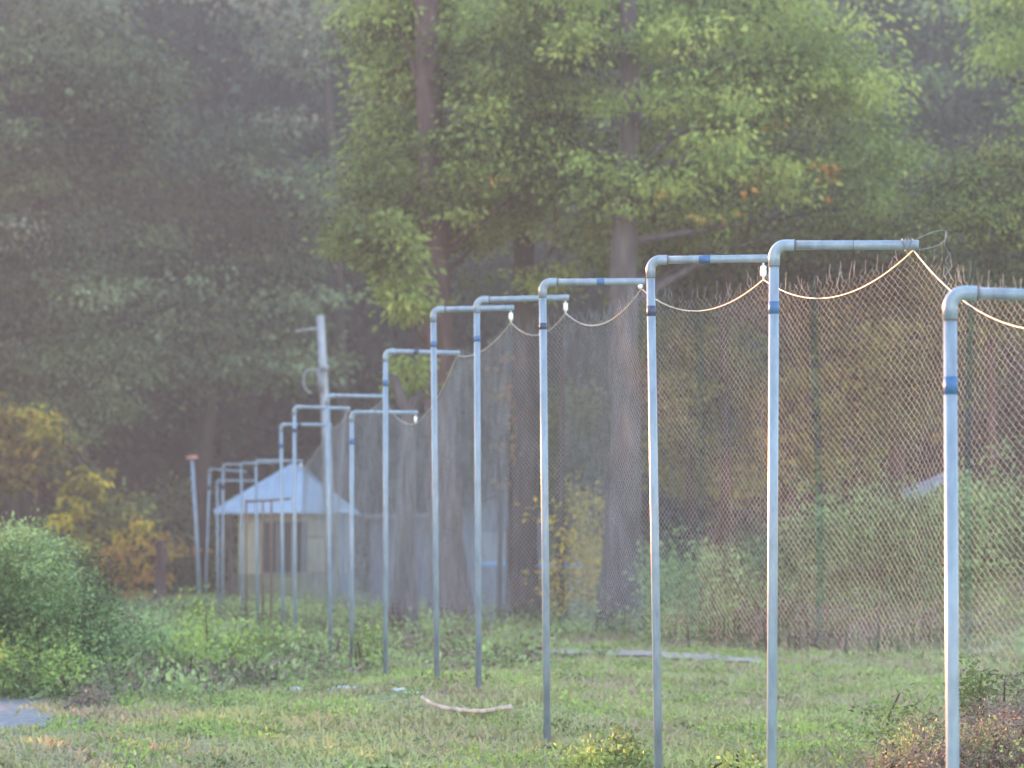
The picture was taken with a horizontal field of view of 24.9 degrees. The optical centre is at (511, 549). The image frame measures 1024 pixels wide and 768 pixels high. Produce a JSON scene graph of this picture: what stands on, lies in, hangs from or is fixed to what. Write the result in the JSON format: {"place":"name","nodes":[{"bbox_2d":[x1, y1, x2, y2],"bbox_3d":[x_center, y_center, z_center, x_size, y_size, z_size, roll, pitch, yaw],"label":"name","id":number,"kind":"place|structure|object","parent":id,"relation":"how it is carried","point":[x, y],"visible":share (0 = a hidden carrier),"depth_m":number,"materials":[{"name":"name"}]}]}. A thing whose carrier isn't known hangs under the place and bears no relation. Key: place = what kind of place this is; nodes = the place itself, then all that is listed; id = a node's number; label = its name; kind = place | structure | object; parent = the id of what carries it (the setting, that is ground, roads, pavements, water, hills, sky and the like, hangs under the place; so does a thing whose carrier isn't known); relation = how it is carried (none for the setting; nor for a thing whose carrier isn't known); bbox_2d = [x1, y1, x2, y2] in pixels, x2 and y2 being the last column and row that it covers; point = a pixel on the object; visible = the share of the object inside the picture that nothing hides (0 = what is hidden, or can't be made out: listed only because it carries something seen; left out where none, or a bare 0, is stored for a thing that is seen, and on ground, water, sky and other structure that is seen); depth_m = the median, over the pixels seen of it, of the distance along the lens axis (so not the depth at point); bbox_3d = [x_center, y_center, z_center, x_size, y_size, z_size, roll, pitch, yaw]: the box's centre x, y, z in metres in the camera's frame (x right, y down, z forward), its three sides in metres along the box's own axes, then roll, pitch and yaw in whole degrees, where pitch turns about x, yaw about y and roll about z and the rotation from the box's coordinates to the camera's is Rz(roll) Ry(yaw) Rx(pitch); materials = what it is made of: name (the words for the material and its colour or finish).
{"place":"outdoors","nodes":[
{"label":"outdoors","id":0,"kind":"place"},
{"bbox_2d":[0,697,83,741],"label":"gravel track","id":1,"kind":"structure","parent":0,"point":[28,716],"depth_m":22.20,"materials":[{"name":"grey gravel"}]},
{"bbox_2d":[0,551,1023,767],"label":"meadow grass","id":2,"kind":"structure","parent":0,"point":[427,718],"depth_m":21.60,"materials":[{"name":"green plant"}]},
{"bbox_2d":[420,695,512,713],"bbox_3d":[-0.484,1.380,20.623,0.942,0.124,0.357,0,0,27],"label":"fallen stick","id":3,"kind":"object","parent":2,"relation":"on","point":[475,711],"visible":1,"depth_m":20.46,"materials":[{"name":"brown wood"}]},
{"bbox_2d":[0,0,1023,767],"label":"ground","id":4,"kind":"structure","parent":0,"point":[176,448],"depth_m":89.92,"materials":[{"name":"green plant"}]},
{"bbox_2d":[0,623,121,698],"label":"weed clump","id":5,"kind":"object","parent":4,"relation":"on","point":[7,664],"visible":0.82,"depth_m":24.73,"materials":[{"name":"green plant"}]},
{"bbox_2d":[0,507,168,684],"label":"green bush","id":6,"kind":"object","parent":4,"relation":"on","point":[34,573],"visible":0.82,"depth_m":26.47,"materials":[{"name":"green plant"}]},
{"bbox_2d":[0,392,172,596],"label":"yellow tree","id":7,"kind":"object","parent":4,"relation":"on","point":[50,441],"visible":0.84,"depth_m":63.81,"materials":[{"name":"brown plant"}]},
{"bbox_2d":[52,664,131,709],"bbox_3d":[-4.235,1.450,23.271,0.785,0.551,1.341,0,0,0],"label":"dead brush","id":8,"kind":"object","parent":4,"relation":"on","point":[86,700],"visible":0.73,"depth_m":23.08,"materials":[{"name":"brown plant"}]},
{"bbox_2d":[0,191,185,554],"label":"dark tree","id":9,"kind":"object","parent":4,"relation":"on","point":[26,316],"visible":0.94,"depth_m":68.12,"materials":[{"name":"green plant"}]},
{"bbox_2d":[0,0,231,579],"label":"dark tree","id":10,"kind":"object","parent":4,"relation":"on","point":[38,58],"visible":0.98,"depth_m":71.88,"materials":[{"name":"green plant"}]},
{"bbox_2d":[80,516,213,603],"bbox_3d":[-10.040,0.398,63.504,3.763,2.678,4.172,0,0,0],"label":"brown shrub","id":11,"kind":"object","parent":4,"relation":"on","point":[172,553],"visible":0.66,"depth_m":63.18,"materials":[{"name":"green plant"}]},
{"bbox_2d":[153,540,165,605],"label":"post","id":12,"kind":"object","parent":4,"relation":"on","point":[160,572],"visible":0.94,"depth_m":60.88,"materials":[{"name":"brown wood"}]},
{"bbox_2d":[103,589,220,665],"bbox_3d":[-4.662,1.194,31.098,1.986,1.316,2.415,0,0,23],"label":"green bush","id":13,"kind":"object","parent":4,"relation":"on","point":[151,639],"visible":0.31,"depth_m":30.54,"materials":[{"name":"green plant"}]},
{"bbox_2d":[102,461,237,592],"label":"dark shrub","id":14,"kind":"object","parent":4,"relation":"on","point":[175,510],"visible":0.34,"depth_m":81.60,"materials":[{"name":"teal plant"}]},
{"bbox_2d":[186,455,201,598],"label":"leaning post","id":15,"kind":"object","parent":4,"relation":"on","point":[197,557],"visible":0.9,"depth_m":61.95,"materials":[{"name":"grey metal"}]},
{"bbox_2d":[170,580,218,631],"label":"weed clump","id":16,"kind":"object","parent":4,"relation":"on","point":[189,607],"visible":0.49,"depth_m":37.96,"materials":[{"name":"green plant"}]},
{"bbox_2d":[34,100,391,593],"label":"dark tree","id":17,"kind":"object","parent":4,"relation":"on","point":[217,326],"visible":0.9,"depth_m":77.11,"materials":[{"name":"green plant"}]},
{"bbox_2d":[132,594,295,676],"bbox_3d":[-3.752,1.194,28.957,2.221,1.301,2.149,0,0,0],"label":"weed clump","id":18,"kind":"object","parent":4,"relation":"on","point":[234,640],"visible":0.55,"depth_m":28.88,"materials":[{"name":"green plant"}]},
{"bbox_2d":[204,468,246,603],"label":"fence post","id":19,"kind":"object","parent":4,"relation":"on","point":[208,511],"visible":0.94,"depth_m":58.97,"materials":[{"name":"grey metal"}]},
{"bbox_2d":[216,479,253,608],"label":"fence post","id":20,"kind":"object","parent":4,"relation":"on","point":[217,526],"visible":0.96,"depth_m":55.97,"materials":[{"name":"grey metal"}]},
{"bbox_2d":[221,463,258,612],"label":"fence post","id":21,"kind":"object","parent":4,"relation":"on","point":[222,539],"visible":0.93,"depth_m":52.97,"materials":[{"name":"grey metal"}]},
{"bbox_2d":[157,0,361,501],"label":"hanging tree","id":22,"kind":"object","parent":4,"relation":"on","point":[286,45],"visible":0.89,"depth_m":80.90,"materials":[{"name":"green plant"}]},
{"bbox_2d":[240,462,279,614],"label":"fence post","id":23,"kind":"object","parent":4,"relation":"on","point":[241,521],"visible":0.91,"depth_m":49.97,"materials":[{"name":"grey metal"}]},
{"bbox_2d":[245,497,290,622],"bbox_3d":[-4.743,0.246,45.000,0.886,2.538,0.048,0,0,0],"label":"rusty frame","id":24,"kind":"object","parent":4,"relation":"on","point":[265,500],"visible":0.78,"depth_m":44.98,"materials":[{"name":"metal"}]},
{"bbox_2d":[254,459,302,619],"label":"fence post","id":25,"kind":"object","parent":4,"relation":"on","point":[257,461],"visible":0.96,"depth_m":46.97,"materials":[{"name":"white plastic"}]},
{"bbox_2d":[236,613,327,654],"bbox_3d":[-3.498,1.399,33.978,1.906,0.958,1.802,0,0,0],"label":"weed clump","id":26,"kind":"object","parent":4,"relation":"on","point":[276,634],"visible":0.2,"depth_m":33.90,"materials":[{"name":"green plant"}]},
{"bbox_2d":[213,464,360,595],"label":"hut","id":27,"kind":"object","parent":4,"relation":"on","point":[269,487],"visible":0.52,"depth_m":74.97,"materials":[{"name":"beige paint"}]},
{"bbox_2d":[264,521,307,573],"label":"window","id":28,"kind":"structure","parent":27,"relation":"in","point":[288,525],"depth_m":74.95,"materials":[{"name":"grey glass"}]},
{"bbox_2d":[279,423,331,626],"bbox_3d":[-3.657,-0.276,40.952,0.942,3.960,0.070,0,0,6],"label":"fence post","id":29,"kind":"object","parent":4,"relation":"on","point":[282,425],"visible":0.93,"depth_m":40.97,"materials":[{"name":"grey metal"}]},
{"bbox_2d":[295,315,336,599],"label":"utility pole","id":30,"kind":"object","parent":4,"relation":"on","point":[322,378],"visible":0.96,"depth_m":67.90,"materials":[{"name":"concrete"}]},
{"bbox_2d":[292,405,349,634],"bbox_3d":[-3.047,-0.300,36.952,0.936,4.039,0.069,0,0,6],"label":"fence post","id":31,"kind":"object","parent":4,"relation":"on","point":[294,414],"visible":0.96,"depth_m":36.97,"materials":[{"name":"grey metal"}]},
{"bbox_2d":[327,685,355,690],"bbox_3d":[-1.709,1.424,23.642,0.380,0.093,0.249,0,0,0],"label":"stone","id":32,"kind":"object","parent":4,"relation":"on","point":[339,687],"visible":0.29,"depth_m":23.59,"materials":[{"name":"grey stone"}]},
{"bbox_2d":[325,393,382,652],"bbox_3d":[-2.241,-0.263,33.153,0.890,3.964,0.071,0,0,7],"label":"fence post","id":33,"kind":"object","parent":4,"relation":"on","point":[328,481],"visible":0.91,"depth_m":33.17,"materials":[{"name":"grey metal"}]},
{"bbox_2d":[326,606,393,670],"bbox_3d":[-1.964,1.212,29.986,0.907,0.962,1.165,0,0,0],"label":"weed clump","id":34,"kind":"object","parent":4,"relation":"on","point":[372,641],"visible":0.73,"depth_m":29.92,"materials":[{"name":"green plant"}]},
{"bbox_2d":[349,410,417,666],"bbox_3d":[-1.663,-0.040,29.952,0.896,3.547,0.065,0,0,7],"label":"fence post","id":35,"kind":"object","parent":4,"relation":"on","point":[377,412],"visible":0.98,"depth_m":29.97,"materials":[{"name":"white plastic"}]},
{"bbox_2d":[390,687,406,691],"bbox_3d":[-1.096,1.378,22.811,0.213,0.050,0.144,0,0,0],"label":"stone","id":36,"kind":"object","parent":4,"relation":"on","point":[397,689],"visible":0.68,"depth_m":22.76,"materials":[{"name":"white stone"}]},
{"bbox_2d":[388,375,425,632],"bbox_3d":[-1.955,-0.709,42.023,0.691,4.945,0.557,0,0,-32],"label":"forked trunk","id":37,"kind":"object","parent":4,"relation":"on","point":[415,401],"visible":0.62,"depth_m":41.87,"materials":[{"name":"grey plant"}]},
{"bbox_2d":[320,343,514,590],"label":"dark shrub","id":38,"kind":"object","parent":4,"relation":"on","point":[421,412],"visible":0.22,"depth_m":83.11,"materials":[{"name":"green plant"}]},
{"bbox_2d":[383,349,459,676],"bbox_3d":[-1.051,-0.328,26.752,0.898,4.005,0.067,0,0,7],"label":"fence post","id":39,"kind":"object","parent":4,"relation":"on","point":[387,353],"visible":0.97,"depth_m":26.77,"materials":[{"name":"grey metal"}]},
{"bbox_2d":[300,245,1023,674],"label":"chain link net","id":40,"kind":"object","parent":39,"relation":"hanging from","point":[422,471],"visible":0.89,"depth_m":20.40,"materials":[{"name":"metal"}]},
{"bbox_2d":[287,0,580,624],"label":"brown trunk tree","id":41,"kind":"object","parent":4,"relation":"on","point":[424,225],"visible":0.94,"depth_m":46.75,"materials":[{"name":"green plant"}]},
{"bbox_2d":[430,305,513,677],"bbox_3d":[-0.406,-0.491,23.451,0.857,3.971,0.068,0,0,7],"label":"fence post","id":42,"kind":"object","parent":4,"relation":"on","point":[435,311],"visible":0.98,"depth_m":23.47,"materials":[{"name":"white plastic"}]},
{"bbox_2d":[496,435,502,617],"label":"slender tree","id":43,"kind":"object","parent":4,"relation":"on","point":[500,524],"visible":0.5,"depth_m":50.46,"materials":[{"name":"brown plant"}]},
{"bbox_2d":[0,536,1007,702],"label":"rough growth","id":44,"kind":"object","parent":4,"relation":"on","point":[184,684],"visible":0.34,"depth_m":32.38,"materials":[{"name":"green plant"}]},
{"bbox_2d":[485,353,524,602],"bbox_3d":[-0.060,-1.363,49.406,1.084,5.734,1.584,0,0,0],"label":"slender tree","id":45,"kind":"object","parent":4,"relation":"on","point":[509,553],"visible":0.48,"depth_m":49.94,"materials":[{"name":"brown plant"}]},
{"bbox_2d":[463,485,548,604],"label":"shed","id":46,"kind":"structure","parent":4,"relation":"on","point":[490,546],"depth_m":58.00,"materials":[{"name":"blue stone"}]},
{"bbox_2d":[0,0,1023,587],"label":"wood","id":47,"kind":"object","parent":4,"relation":"on","point":[226,76],"visible":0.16,"depth_m":88.18,"materials":[{"name":"green plant"}]},
{"bbox_2d":[473,295,568,689],"bbox_3d":[0.086,-0.460,22.252,0.922,3.979,0.068,0,0,6],"label":"fence post","id":48,"kind":"object","parent":4,"relation":"on","point":[479,301],"visible":0.97,"depth_m":22.27,"materials":[{"name":"white plastic"}]},
{"bbox_2d":[445,0,620,620],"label":"grey trunk tree","id":49,"kind":"object","parent":4,"relation":"on","point":[526,279],"visible":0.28,"depth_m":48.77,"materials":[{"name":"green plant"}]},
{"bbox_2d":[481,562,588,608],"bbox_3d":[0.493,0.897,56.000,2.801,1.199,0.100,0,0,0],"label":"blue railing","id":50,"kind":"object","parent":4,"relation":"on","point":[492,565],"visible":0.16,"depth_m":55.96,"materials":[{"name":"metal"}]},
{"bbox_2d":[553,199,564,620],"bbox_3d":[0.959,-2.803,46.989,0.219,8.647,0.149,0,0,-23],"label":"slender tree","id":51,"kind":"object","parent":4,"relation":"on","point":[560,344],"visible":0.73,"depth_m":46.95,"materials":[{"name":"brown plant"}]},
{"bbox_2d":[515,470,605,622],"bbox_3d":[1.202,-0.052,47.088,2.323,3.205,3.151,0,0,0],"label":"yellow shrub","id":52,"kind":"object","parent":4,"relation":"on","point":[565,572],"visible":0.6,"depth_m":46.81,"materials":[{"name":"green plant"}]},
{"bbox_2d":[487,361,660,609],"bbox_3d":[1.263,-1.307,50.857,3.245,5.701,4.335,0,0,-16],"label":"slender tree","id":53,"kind":"object","parent":4,"relation":"on","point":[581,424],"visible":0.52,"depth_m":50.52,"materials":[{"name":"green plant"}]},
{"bbox_2d":[539,278,644,741],"bbox_3d":[0.649,-0.238,18.851,0.870,3.961,0.068,0,0,7],"label":"fence post","id":54,"kind":"object","parent":4,"relation":"on","point":[545,284],"visible":0.98,"depth_m":18.87,"materials":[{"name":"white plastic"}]},
{"bbox_2d":[531,722,653,767],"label":"weed clump","id":55,"kind":"object","parent":4,"relation":"on","point":[605,756],"visible":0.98,"depth_m":17.50,"materials":[{"name":"green plant"}]},
{"bbox_2d":[527,577,666,635],"bbox_3d":[1.614,1.265,42.147,2.688,1.537,2.900,0,0,0],"label":"shrub","id":56,"kind":"object","parent":4,"relation":"on","point":[601,628],"visible":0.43,"depth_m":41.70,"materials":[{"name":"green plant"}]},
{"bbox_2d":[512,648,765,662],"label":"fallen pole","id":57,"kind":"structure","parent":4,"relation":"on","point":[649,653],"depth_m":33.71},
{"bbox_2d":[390,0,958,630],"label":"buttressed tree","id":58,"kind":"object","parent":4,"relation":"on","point":[660,176],"visible":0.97,"depth_m":44.70,"materials":[{"name":"green plant"}]},
{"bbox_2d":[684,37,693,584],"bbox_3d":[3.599,-4.851,46.999,0.176,11.131,0.177,0,0,-43],"label":"slender tree","id":59,"kind":"object","parent":4,"relation":"on","point":[689,308],"visible":0.21,"depth_m":46.95,"materials":[{"name":"brown plant"}]},
{"bbox_2d":[640,346,767,582],"bbox_3d":[3.757,-1.643,45.978,2.850,4.821,2.627,0,0,0],"label":"slender tree","id":60,"kind":"object","parent":4,"relation":"on","point":[691,459],"visible":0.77,"depth_m":45.91,"materials":[{"name":"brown plant"}]},
{"bbox_2d":[646,254,767,767],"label":"fence post","id":61,"kind":"object","parent":4,"relation":"on","point":[654,262],"visible":1,"depth_m":16.27,"materials":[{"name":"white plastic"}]},
{"bbox_2d":[719,263,730,562],"bbox_3d":[4.187,-2.700,45.505,0.228,6.035,0.216,0,0,0],"label":"slender tree","id":62,"kind":"object","parent":4,"relation":"on","point":[725,286],"visible":0.75,"depth_m":45.43,"materials":[{"name":"green plant"}]},
{"bbox_2d":[707,739,766,767],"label":"weed clump","id":63,"kind":"object","parent":4,"relation":"on","point":[729,763],"visible":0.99,"depth_m":16.97,"materials":[{"name":"green plant"}]},
{"bbox_2d":[589,186,1023,551],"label":"tree","id":64,"kind":"object","parent":4,"relation":"on","point":[793,272],"visible":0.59,"depth_m":47.14,"materials":[{"name":"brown plant"}]},
{"bbox_2d":[598,371,1023,585],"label":"dark shrub","id":65,"kind":"object","parent":4,"relation":"on","point":[912,471],"visible":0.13,"depth_m":54.63,"materials":[{"name":"green plant"}]},
{"bbox_2d":[618,430,1023,645],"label":"bank bush","id":66,"kind":"object","parent":4,"relation":"on","point":[961,535],"visible":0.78,"depth_m":37.77,"materials":[{"name":"green plant"}]},
{"bbox_2d":[901,472,943,503],"bbox_3d":[7.204,-1.049,40.244,0.813,0.644,0.512,0,0,0],"label":"tarp","id":67,"kind":"object","parent":66,"relation":"on","point":[927,483],"visible":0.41,"depth_m":40.26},
{"bbox_2d":[662,568,1023,651],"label":"dead brush","id":68,"kind":"object","parent":4,"relation":"on","point":[813,643],"visible":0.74,"depth_m":35.81,"materials":[{"name":"brown plant"}]},
{"bbox_2d":[850,287,862,552],"bbox_3d":[6.930,-2.557,46.510,0.259,5.458,0.248,0,0,0],"label":"slender tree","id":69,"kind":"object","parent":4,"relation":"on","point":[854,399],"visible":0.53,"depth_m":46.43,"materials":[{"name":"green plant"}]},
{"bbox_2d":[767,230,950,767],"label":"fence post","id":70,"kind":"object","parent":4,"relation":"on","point":[778,248],"visible":0.99,"depth_m":13.57,"materials":[{"name":"metal"}]},
{"bbox_2d":[302,250,1023,467],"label":"cable","id":71,"kind":"object","parent":70,"relation":"attached to","point":[726,304],"visible":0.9,"depth_m":16.50,"materials":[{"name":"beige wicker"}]},
{"bbox_2d":[813,677,945,767],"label":"weed clump","id":72,"kind":"object","parent":4,"relation":"on","point":[888,726],"visible":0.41,"depth_m":17.27,"materials":[{"name":"green plant"}]},
{"bbox_2d":[833,313,957,543],"bbox_3d":[7.455,-2.196,45.172,2.380,4.747,2.786,0,0,0],"label":"slender tree","id":73,"kind":"object","parent":4,"relation":"on","point":[890,403],"visible":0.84,"depth_m":45.13,"materials":[{"name":"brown plant"}]},
{"bbox_2d":[779,0,1023,527],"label":"back tree","id":74,"kind":"object","parent":4,"relation":"on","point":[933,110],"visible":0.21,"depth_m":71.84,"materials":[{"name":"green plant"}]},
{"bbox_2d":[872,711,973,767],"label":"weed clump","id":75,"kind":"object","parent":4,"relation":"on","point":[912,735],"visible":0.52,"depth_m":15.79,"materials":[{"name":"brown plant"}]},
{"bbox_2d":[846,666,1023,767],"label":"dead brush","id":76,"kind":"object","parent":4,"relation":"on","point":[1014,720],"visible":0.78,"depth_m":15.52,"materials":[{"name":"brown plant"}]},
{"bbox_2d":[855,119,1023,356],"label":"edge tree","id":77,"kind":"object","parent":4,"relation":"on","point":[991,214],"visible":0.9,"depth_m":42.19,"materials":[{"name":"green plant"}]},
{"bbox_2d":[925,707,1023,767],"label":"weed clump","id":78,"kind":"object","parent":4,"relation":"on","point":[995,744],"visible":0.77,"depth_m":15.26,"materials":[{"name":"brown plant"}]},
{"bbox_2d":[929,0,1023,126],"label":"corner tree","id":79,"kind":"object","parent":4,"relation":"on","point":[1010,54],"visible":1,"depth_m":51.09,"materials":[{"name":"green plant"}]},
{"bbox_2d":[931,659,1023,747],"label":"weed clump","id":80,"kind":"object","parent":4,"relation":"on","point":[1007,694],"visible":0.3,"depth_m":17.95,"materials":[{"name":"green plant"}]},
{"bbox_2d":[943,652,1012,764],"bbox_3d":[3.315,1.249,16.601,0.490,1.040,0.776,0,0,0],"label":"fern bush","id":81,"kind":"object","parent":4,"relation":"on","point":[980,688],"visible":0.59,"depth_m":16.56,"materials":[{"name":"green plant"}]},
{"bbox_2d":[942,286,1023,767],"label":"fence post","id":82,"kind":"object","parent":4,"relation":"on","point":[954,297],"visible":1,"depth_m":10.37,"materials":[{"name":"grey metal"}]},
{"bbox_2d":[985,261,996,543],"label":"slender tree","id":83,"kind":"object","parent":4,"relation":"on","point":[991,409],"visible":0.35,"depth_m":44.93,"materials":[{"name":"plant"}]}
]}

